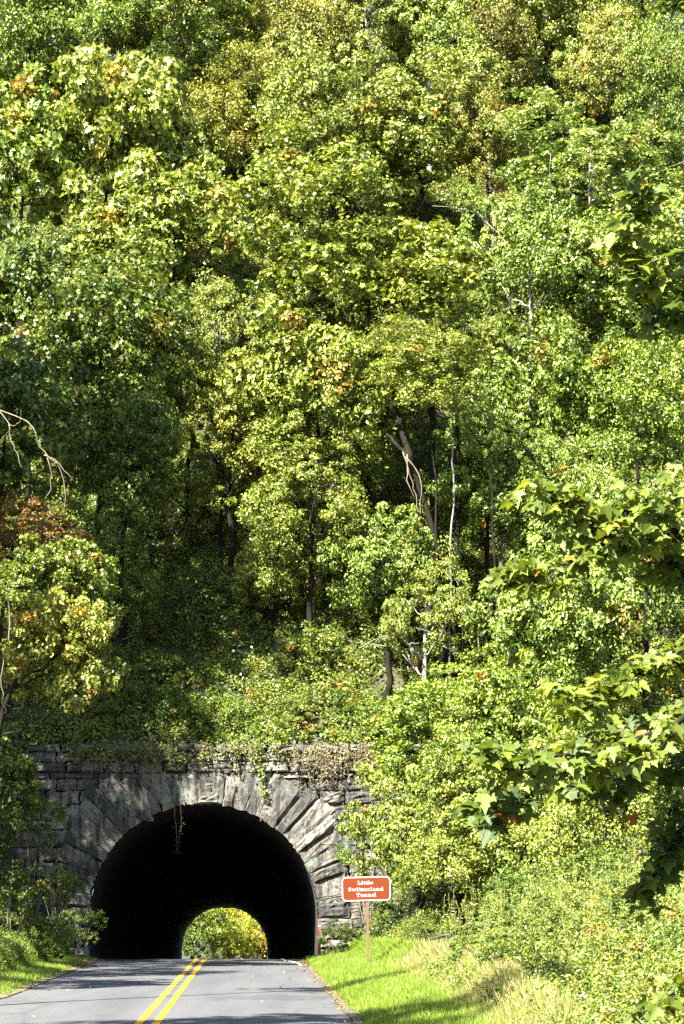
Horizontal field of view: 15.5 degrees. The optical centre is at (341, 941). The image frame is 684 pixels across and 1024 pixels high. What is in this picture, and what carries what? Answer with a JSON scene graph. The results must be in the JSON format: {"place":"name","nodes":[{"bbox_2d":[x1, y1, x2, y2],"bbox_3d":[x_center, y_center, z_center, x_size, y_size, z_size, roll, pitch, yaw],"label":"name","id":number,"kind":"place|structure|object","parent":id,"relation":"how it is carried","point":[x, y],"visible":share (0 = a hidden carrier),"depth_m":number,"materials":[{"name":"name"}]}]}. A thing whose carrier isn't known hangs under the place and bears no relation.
{"place":"outdoors","nodes":[
{"label":"outdoors","id":0,"kind":"place"},
{"bbox_2d":[0,959,354,1023],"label":"road","id":1,"kind":"structure","parent":0,"point":[213,992],"depth_m":59.73,"materials":[{"name":"grey asphalt"}]},
{"bbox_2d":[182,926,265,958],"bbox_3d":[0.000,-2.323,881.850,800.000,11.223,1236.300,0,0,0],"label":"valley ground","id":2,"kind":"structure","parent":0,"point":[203,955],"depth_m":430.13,"materials":[{"name":"green plant"}]},
{"bbox_2d":[182,908,233,958],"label":"valley tree","id":3,"kind":"object","parent":2,"relation":"on","point":[193,938],"visible":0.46,"depth_m":284.57,"materials":[{"name":"green plant"}]},
{"bbox_2d":[198,908,263,958],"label":"valley tree","id":4,"kind":"object","parent":2,"relation":"on","point":[240,937],"visible":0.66,"depth_m":288.55,"materials":[{"name":"green plant"}]},
{"bbox_2d":[0,43,683,898],"bbox_3d":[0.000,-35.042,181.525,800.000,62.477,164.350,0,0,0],"label":"hillside","id":5,"kind":"structure","parent":0,"point":[180,651],"depth_m":104.76,"materials":[{"name":"green plant"}]},
{"bbox_2d":[0,61,96,330],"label":"hillside tree","id":6,"kind":"object","parent":5,"relation":"on","point":[31,105],"visible":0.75,"depth_m":119.67,"materials":[{"name":"green plant"}]},
{"bbox_2d":[0,220,104,517],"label":"hillside tree","id":7,"kind":"object","parent":5,"relation":"on","point":[24,289],"visible":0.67,"depth_m":110.08,"materials":[{"name":"green plant"}]},
{"bbox_2d":[0,0,114,153],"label":"hillside tree","id":8,"kind":"object","parent":5,"relation":"on","point":[32,27],"visible":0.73,"depth_m":134.68,"materials":[{"name":"green plant"}]},
{"bbox_2d":[0,225,199,589],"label":"flank tree","id":9,"kind":"object","parent":5,"relation":"on","point":[152,341],"visible":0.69,"depth_m":104.39,"materials":[{"name":"green plant"}]},
{"bbox_2d":[47,513,178,704],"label":"flank tree","id":10,"kind":"object","parent":5,"relation":"on","point":[132,593],"visible":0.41,"depth_m":101.46,"materials":[{"name":"green plant"}]},
{"bbox_2d":[1,40,225,334],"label":"hillside tree","id":11,"kind":"object","parent":5,"relation":"on","point":[148,104],"visible":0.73,"depth_m":120.14,"materials":[{"name":"green plant"}]},
{"bbox_2d":[45,352,192,677],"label":"flank tree","id":12,"kind":"object","parent":5,"relation":"on","point":[95,465],"visible":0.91,"depth_m":101.92,"materials":[{"name":"green plant"}]},
{"bbox_2d":[72,0,178,144],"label":"hillside tree","id":13,"kind":"object","parent":5,"relation":"on","point":[109,39],"visible":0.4,"depth_m":132.29,"materials":[{"name":"green plant"}]},
{"bbox_2d":[109,637,186,706],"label":"bush","id":14,"kind":"object","parent":5,"relation":"on","point":[149,658],"visible":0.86,"depth_m":100.97,"materials":[{"name":"green plant"}]},
{"bbox_2d":[41,148,269,429],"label":"hillside tree","id":15,"kind":"object","parent":5,"relation":"on","point":[138,205],"visible":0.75,"depth_m":115.18,"materials":[{"name":"green plant"}]},
{"bbox_2d":[72,0,261,76],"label":"hillside tree","id":16,"kind":"object","parent":5,"relation":"on","point":[117,8],"visible":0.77,"depth_m":130.20,"materials":[{"name":"green plant"}]},
{"bbox_2d":[120,17,223,127],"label":"hillside tree","id":17,"kind":"object","parent":5,"relation":"on","point":[151,53],"visible":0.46,"depth_m":129.92,"materials":[{"name":"green plant"}]},
{"bbox_2d":[152,684,213,740],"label":"bush","id":18,"kind":"object","parent":5,"relation":"on","point":[175,706],"visible":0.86,"depth_m":100.04,"materials":[{"name":"green plant"}]},
{"bbox_2d":[142,331,230,537],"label":"hillside tree","id":19,"kind":"object","parent":5,"relation":"on","point":[208,361],"visible":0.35,"depth_m":110.24,"materials":[{"name":"green plant"}]},
{"bbox_2d":[153,571,226,652],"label":"bush","id":20,"kind":"object","parent":5,"relation":"on","point":[185,596],"visible":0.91,"depth_m":103.14,"materials":[{"name":"green plant"}]},
{"bbox_2d":[106,0,290,153],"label":"hillside tree","id":21,"kind":"object","parent":5,"relation":"on","point":[254,36],"visible":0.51,"depth_m":131.97,"materials":[{"name":"green plant"}]},
{"bbox_2d":[167,267,267,475],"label":"hillside tree","id":22,"kind":"object","parent":5,"relation":"on","point":[213,332],"visible":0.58,"depth_m":112.63,"materials":[{"name":"green plant"}]},
{"bbox_2d":[173,450,266,569],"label":"hillside tree","id":23,"kind":"object","parent":5,"relation":"on","point":[205,487],"visible":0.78,"depth_m":107.62,"materials":[{"name":"green plant"}]},
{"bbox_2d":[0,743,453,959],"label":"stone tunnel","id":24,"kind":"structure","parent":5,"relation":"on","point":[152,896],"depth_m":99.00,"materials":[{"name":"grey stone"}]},
{"bbox_2d":[54,689,127,744],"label":"bush","id":25,"kind":"object","parent":24,"relation":"on","point":[116,708],"visible":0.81,"depth_m":99.62,"materials":[{"name":"green plant"}]},
{"bbox_2d":[57,733,287,777],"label":"trailing creeper","id":26,"kind":"object","parent":24,"relation":"attached to","point":[173,748],"visible":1,"depth_m":98.63,"materials":[{"name":"green plant"}]},
{"bbox_2d":[187,691,255,743],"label":"bush","id":27,"kind":"object","parent":24,"relation":"on","point":[230,711],"visible":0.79,"depth_m":100.00,"materials":[{"name":"green plant"}]},
{"bbox_2d":[285,737,382,792],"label":"dry creeper","id":28,"kind":"object","parent":24,"relation":"attached to","point":[344,757],"visible":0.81,"depth_m":98.64,"materials":[{"name":"brown plant"}]},
{"bbox_2d":[163,336,302,582],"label":"hillside tree","id":29,"kind":"object","parent":5,"relation":"on","point":[226,449],"visible":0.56,"depth_m":106.48,"materials":[{"name":"green plant"}]},
{"bbox_2d":[181,40,338,225],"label":"hillside tree","id":30,"kind":"object","parent":5,"relation":"on","point":[228,136],"visible":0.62,"depth_m":128.86,"materials":[{"name":"green plant"}]},
{"bbox_2d":[215,535,344,639],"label":"hillside tree","id":31,"kind":"object","parent":5,"relation":"on","point":[249,570],"visible":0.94,"depth_m":104.23,"materials":[{"name":"green plant"}]},
{"bbox_2d":[257,688,324,746],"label":"bush","id":32,"kind":"object","parent":5,"relation":"on","point":[295,705],"visible":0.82,"depth_m":100.12,"materials":[{"name":"green plant"}]},
{"bbox_2d":[237,0,367,182],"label":"hillside tree","id":33,"kind":"object","parent":5,"relation":"on","point":[319,29],"visible":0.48,"depth_m":131.41,"materials":[{"name":"green plant"}]},
{"bbox_2d":[233,452,392,667],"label":"hillside tree","id":34,"kind":"object","parent":5,"relation":"on","point":[339,509],"visible":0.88,"depth_m":102.48,"materials":[{"name":"green plant"}]},
{"bbox_2d":[268,620,361,676],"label":"bush","id":35,"kind":"object","parent":5,"relation":"on","point":[290,646],"visible":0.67,"depth_m":102.20,"materials":[{"name":"green plant"}]},
{"bbox_2d":[239,386,397,619],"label":"hillside tree","id":36,"kind":"object","parent":5,"relation":"on","point":[297,449],"visible":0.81,"depth_m":104.17,"materials":[{"name":"green plant"}]},
{"bbox_2d":[213,286,425,586],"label":"hillside tree","id":37,"kind":"object","parent":5,"relation":"on","point":[278,366],"visible":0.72,"depth_m":103.86,"materials":[{"name":"green plant"}]},
{"bbox_2d":[248,29,416,272],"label":"hillside tree","id":38,"kind":"object","parent":5,"relation":"on","point":[296,77],"visible":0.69,"depth_m":124.88,"materials":[{"name":"green plant"}]},
{"bbox_2d":[0,28,683,747],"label":"undergrowth","id":39,"kind":"object","parent":5,"relation":"on","point":[256,680],"visible":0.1,"depth_m":107.60,"materials":[{"name":"green plant"}]},
{"bbox_2d":[300,0,414,199],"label":"hillside tree","id":40,"kind":"object","parent":5,"relation":"on","point":[374,22],"visible":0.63,"depth_m":132.84,"materials":[{"name":"green plant"}]},
{"bbox_2d":[325,683,389,739],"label":"bush","id":41,"kind":"object","parent":5,"relation":"on","point":[359,708],"visible":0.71,"depth_m":99.94,"materials":[{"name":"green plant"}]},
{"bbox_2d":[220,119,513,528],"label":"hillside tree","id":42,"kind":"object","parent":5,"relation":"on","point":[452,272],"visible":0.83,"depth_m":106.00,"materials":[{"name":"green plant"}]},
{"bbox_2d":[324,0,444,80],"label":"hillside tree","id":43,"kind":"object","parent":5,"relation":"on","point":[419,6],"visible":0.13,"depth_m":134.41,"materials":[{"name":"green plant"}]},
{"bbox_2d":[313,491,458,702],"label":"hillside tree","id":44,"kind":"object","parent":5,"relation":"on","point":[376,552],"visible":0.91,"depth_m":100.90,"materials":[{"name":"green plant"}]},
{"bbox_2d":[358,550,475,737],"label":"hillside tree","id":45,"kind":"object","parent":5,"relation":"on","point":[401,624],"visible":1,"depth_m":99.75,"materials":[{"name":"green plant"}]},
{"bbox_2d":[326,19,514,288],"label":"hillside tree","id":46,"kind":"object","parent":5,"relation":"on","point":[423,153],"visible":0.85,"depth_m":124.89,"materials":[{"name":"green plant"}]},
{"bbox_2d":[386,388,455,680],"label":"leaning trunk","id":47,"kind":"object","parent":5,"relation":"on","point":[406,449],"visible":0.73,"depth_m":102.04,"materials":[{"name":"grey plant"}]},
{"bbox_2d":[357,304,502,694],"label":"flank tree","id":48,"kind":"object","parent":5,"relation":"on","point":[411,354],"visible":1,"depth_m":99.87,"materials":[{"name":"green plant"}]},
{"bbox_2d":[428,359,443,679],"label":"dark trunk","id":49,"kind":"object","parent":5,"relation":"on","point":[432,498],"visible":0.29,"depth_m":103.45,"materials":[{"name":"brown plant"}]},
{"bbox_2d":[367,0,505,187],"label":"hillside tree","id":50,"kind":"object","parent":5,"relation":"on","point":[451,14],"visible":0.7,"depth_m":132.26,"materials":[{"name":"green plant"}]},
{"bbox_2d":[454,395,462,679],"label":"dark trunk","id":51,"kind":"object","parent":5,"relation":"on","point":[457,628],"visible":0.42,"depth_m":103.15,"materials":[{"name":"brown plant"}]},
{"bbox_2d":[415,65,535,283],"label":"hillside tree","id":52,"kind":"object","parent":5,"relation":"on","point":[492,105],"visible":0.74,"depth_m":124.00,"materials":[{"name":"green plant"}]},
{"bbox_2d":[436,391,535,666],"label":"flank tree","id":53,"kind":"object","parent":5,"relation":"on","point":[472,433],"visible":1,"depth_m":100.57,"materials":[{"name":"green plant"}]},
{"bbox_2d":[410,419,564,664],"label":"hillside tree","id":54,"kind":"object","parent":5,"relation":"on","point":[500,488],"visible":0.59,"depth_m":102.95,"materials":[{"name":"green plant"}]},
{"bbox_2d":[444,383,554,609],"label":"hillside tree","id":55,"kind":"object","parent":5,"relation":"on","point":[521,407],"visible":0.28,"depth_m":104.99,"materials":[{"name":"green plant"}]},
{"bbox_2d":[441,0,561,195],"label":"hillside tree","id":56,"kind":"object","parent":5,"relation":"on","point":[512,45],"visible":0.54,"depth_m":132.97,"materials":[{"name":"green plant"}]},
{"bbox_2d":[439,306,605,557],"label":"hillside tree","id":57,"kind":"object","parent":5,"relation":"on","point":[523,373],"visible":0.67,"depth_m":105.53,"materials":[{"name":"green plant"}]},
{"bbox_2d":[435,0,615,177],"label":"hillside tree","id":58,"kind":"object","parent":5,"relation":"on","point":[533,12],"visible":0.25,"depth_m":134.07,"materials":[{"name":"green plant"}]},
{"bbox_2d":[439,155,627,442],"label":"hillside tree","id":59,"kind":"object","parent":5,"relation":"on","point":[524,247],"visible":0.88,"depth_m":112.42,"materials":[{"name":"green plant"}]},
{"bbox_2d":[471,0,625,141],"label":"hillside tree","id":60,"kind":"object","parent":5,"relation":"on","point":[571,43],"visible":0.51,"depth_m":133.95,"materials":[{"name":"green plant"}]},
{"bbox_2d":[494,424,644,677],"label":"hillside tree","id":61,"kind":"object","parent":5,"relation":"on","point":[564,452],"visible":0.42,"depth_m":101.82,"materials":[{"name":"green plant"}]},
{"bbox_2d":[479,84,683,329],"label":"hillside tree","id":62,"kind":"object","parent":5,"relation":"on","point":[617,149],"visible":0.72,"depth_m":120.46,"materials":[{"name":"green plant"}]},
{"bbox_2d":[519,166,683,469],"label":"hillside tree","id":63,"kind":"object","parent":5,"relation":"on","point":[621,313],"visible":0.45,"depth_m":112.94,"materials":[{"name":"green plant"}]},
{"bbox_2d":[538,316,683,621],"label":"hillside tree","id":64,"kind":"object","parent":5,"relation":"on","point":[624,395],"visible":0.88,"depth_m":104.25,"materials":[{"name":"green plant"}]},
{"bbox_2d":[554,0,683,214],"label":"hillside tree","id":65,"kind":"object","parent":5,"relation":"on","point":[590,51],"visible":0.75,"depth_m":130.60,"materials":[{"name":"green plant"}]},
{"bbox_2d":[584,0,683,119],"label":"hillside tree","id":66,"kind":"object","parent":5,"relation":"on","point":[643,11],"visible":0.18,"depth_m":137.85,"materials":[{"name":"green plant"}]},
{"bbox_2d":[594,98,683,336],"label":"hillside tree","id":67,"kind":"object","parent":5,"relation":"on","point":[667,121],"visible":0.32,"depth_m":122.12,"materials":[{"name":"green plant"}]},
{"bbox_2d":[610,6,683,231],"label":"hillside tree","id":68,"kind":"object","parent":5,"relation":"on","point":[667,45],"visible":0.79,"depth_m":127.97,"materials":[{"name":"green plant"}]},
{"bbox_2d":[0,787,683,1023],"bbox_3d":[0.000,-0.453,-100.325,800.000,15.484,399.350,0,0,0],"label":"ground","id":69,"kind":"structure","parent":0,"point":[11,857],"depth_m":94.06,"materials":[{"name":"green plant"}]},
{"bbox_2d":[0,858,54,938],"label":"shrub","id":70,"kind":"object","parent":69,"relation":"on","point":[33,890],"visible":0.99,"depth_m":84.09,"materials":[{"name":"green plant"}]},
{"bbox_2d":[0,721,66,831],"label":"flank tree","id":71,"kind":"object","parent":69,"relation":"on","point":[14,767],"visible":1,"depth_m":91.20,"materials":[{"name":"green plant"}]},
{"bbox_2d":[0,896,76,962],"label":"bush","id":72,"kind":"object","parent":69,"relation":"on","point":[59,940],"visible":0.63,"depth_m":85.67,"materials":[{"name":"green plant"}]},
{"bbox_2d":[9,795,68,929],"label":"shrub","id":73,"kind":"object","parent":69,"relation":"on","point":[39,811],"visible":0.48,"depth_m":94.90,"materials":[{"name":"green plant"}]},
{"bbox_2d":[0,487,94,647],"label":"flank tree","id":74,"kind":"object","parent":69,"relation":"on","point":[7,540],"visible":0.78,"depth_m":94.72,"materials":[{"name":"brown plant"}]},
{"bbox_2d":[0,335,97,524],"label":"flank tree","id":75,"kind":"object","parent":69,"relation":"on","point":[24,388],"visible":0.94,"depth_m":97.80,"materials":[{"name":"green plant"}]},
{"bbox_2d":[0,935,99,998],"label":"bank grass","id":76,"kind":"structure","parent":69,"relation":"on","point":[30,972],"depth_m":78.56,"materials":[{"name":"green plant"}]},
{"bbox_2d":[38,865,87,954],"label":"shrub","id":77,"kind":"object","parent":69,"relation":"on","point":[63,881],"visible":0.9,"depth_m":92.89,"materials":[{"name":"green plant"}]},
{"bbox_2d":[0,532,126,718],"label":"flank tree","id":78,"kind":"object","parent":69,"relation":"on","point":[35,569],"visible":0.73,"depth_m":86.41,"materials":[{"name":"green plant"}]},
{"bbox_2d":[0,586,134,736],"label":"flank tree","id":79,"kind":"object","parent":69,"relation":"on","point":[76,624],"visible":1,"depth_m":81.46,"materials":[{"name":"green plant"}]},
{"bbox_2d":[52,905,108,962],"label":"shrub","id":80,"kind":"object","parent":69,"relation":"on","point":[77,918],"visible":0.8,"depth_m":89.94,"materials":[{"name":"green plant"}]},
{"bbox_2d":[316,918,362,956],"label":"bush","id":81,"kind":"object","parent":69,"relation":"on","point":[334,932],"visible":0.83,"depth_m":93.73,"materials":[{"name":"green plant"}]},
{"bbox_2d":[0,739,683,1023],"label":"roadside undergrowth","id":82,"kind":"object","parent":69,"relation":"on","point":[605,988],"visible":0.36,"depth_m":45.06,"materials":[{"name":"green plant"}]},
{"bbox_2d":[334,810,392,934],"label":"shrub","id":83,"kind":"object","parent":69,"relation":"on","point":[341,856],"visible":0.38,"depth_m":94.76,"materials":[{"name":"green plant"}]},
{"bbox_2d":[342,876,390,962],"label":"tunnel sign","id":84,"kind":"object","parent":69,"relation":"on","point":[373,888],"visible":0.99,"depth_m":76.96,"materials":[{"name":"metal"}]},
{"bbox_2d":[357,900,406,944],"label":"bush","id":85,"kind":"object","parent":69,"relation":"on","point":[379,917],"visible":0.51,"depth_m":91.78,"materials":[{"name":"green plant"}]},
{"bbox_2d":[335,763,484,937],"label":"flank tree","id":86,"kind":"object","parent":69,"relation":"on","point":[384,837],"visible":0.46,"depth_m":89.44,"materials":[{"name":"green plant"}]},
{"bbox_2d":[356,741,468,841],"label":"flank tree","id":87,"kind":"object","parent":69,"relation":"on","point":[399,774],"visible":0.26,"depth_m":93.40,"materials":[{"name":"green plant"}]},
{"bbox_2d":[353,646,508,790],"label":"flank tree","id":88,"kind":"object","parent":69,"relation":"on","point":[400,723],"visible":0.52,"depth_m":93.75,"materials":[{"name":"green plant"}]},
{"bbox_2d":[303,933,593,1023],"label":"verge grass","id":89,"kind":"structure","parent":69,"relation":"on","point":[387,984],"depth_m":51.12,"materials":[{"name":"green plant"}]},
{"bbox_2d":[381,770,518,937],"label":"flank tree","id":90,"kind":"object","parent":69,"relation":"on","point":[420,859],"visible":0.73,"depth_m":83.25,"materials":[{"name":"green plant"}]},
{"bbox_2d":[413,702,524,924],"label":"flank tree","id":91,"kind":"object","parent":69,"relation":"on","point":[433,752],"visible":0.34,"depth_m":88.84,"materials":[{"name":"green plant"}]},
{"bbox_2d":[445,924,546,992],"bbox_3d":[3.146,0.505,51.023,2.131,1.711,1.930,0,0,16],"label":"thicket shrub","id":92,"kind":"object","parent":69,"relation":"on","point":[491,949],"visible":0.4,"depth_m":50.82,"materials":[{"name":"green plant"}]},
{"bbox_2d":[475,862,548,932],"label":"thicket shrub","id":93,"kind":"object","parent":69,"relation":"on","point":[518,874],"visible":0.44,"depth_m":69.95,"materials":[{"name":"green plant"}]},
{"bbox_2d":[472,892,575,945],"bbox_3d":[4.221,-0.045,58.200,2.461,2.175,2.703,0,0,0],"label":"thicket shrub","id":94,"kind":"object","parent":69,"relation":"on","point":[506,922],"visible":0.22,"depth_m":57.89,"materials":[{"name":"green plant"}]},
{"bbox_2d":[427,639,625,891],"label":"flank tree","id":95,"kind":"object","parent":69,"relation":"on","point":[496,691],"visible":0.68,"depth_m":91.28,"materials":[{"name":"green plant"}]},
{"bbox_2d":[432,745,621,908],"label":"flank tree","id":96,"kind":"object","parent":69,"relation":"on","point":[461,784],"visible":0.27,"depth_m":82.83,"materials":[{"name":"green plant"}]},
{"bbox_2d":[460,535,656,691],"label":"hillside tree","id":97,"kind":"object","parent":69,"relation":"on","point":[595,609],"visible":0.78,"depth_m":95.20,"materials":[{"name":"green plant"}]},
{"bbox_2d":[440,843,683,976],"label":"weed stems","id":98,"kind":"object","parent":69,"relation":"on","point":[544,939],"visible":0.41,"depth_m":54.58,"materials":[{"name":"green plant"}]},
{"bbox_2d":[446,0,683,1023],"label":"maple tree","id":99,"kind":"object","parent":69,"relation":"on","point":[599,538],"visible":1,"depth_m":14.84,"materials":[{"name":"green plant"}]},
{"bbox_2d":[519,845,613,912],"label":"thicket shrub","id":100,"kind":"object","parent":69,"relation":"on","point":[569,860],"visible":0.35,"depth_m":67.04,"materials":[{"name":"green plant"}]},
{"bbox_2d":[513,893,627,961],"bbox_3d":[4.646,0.016,50.017,2.737,1.943,1.747,0,0,35],"label":"thicket shrub","id":101,"kind":"object","parent":69,"relation":"on","point":[552,917],"visible":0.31,"depth_m":50.04,"materials":[{"name":"green plant"}]},
{"bbox_2d":[487,712,679,893],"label":"flank tree","id":102,"kind":"object","parent":69,"relation":"on","point":[563,817],"visible":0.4,"depth_m":77.11,"materials":[{"name":"green plant"}]},
{"bbox_2d":[549,469,683,713],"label":"hillside tree","id":103,"kind":"object","parent":69,"relation":"on","point":[648,605],"visible":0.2,"depth_m":98.37,"materials":[{"name":"green plant"}]},
{"bbox_2d":[596,819,659,889],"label":"thicket shrub","id":104,"kind":"object","parent":69,"relation":"on","point":[646,849],"visible":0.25,"depth_m":65.78,"materials":[{"name":"green plant"}]},
{"bbox_2d":[617,711,683,829],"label":"flank tree","id":105,"kind":"object","parent":69,"relation":"on","point":[671,807],"visible":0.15,"depth_m":78.87,"materials":[{"name":"green plant"}]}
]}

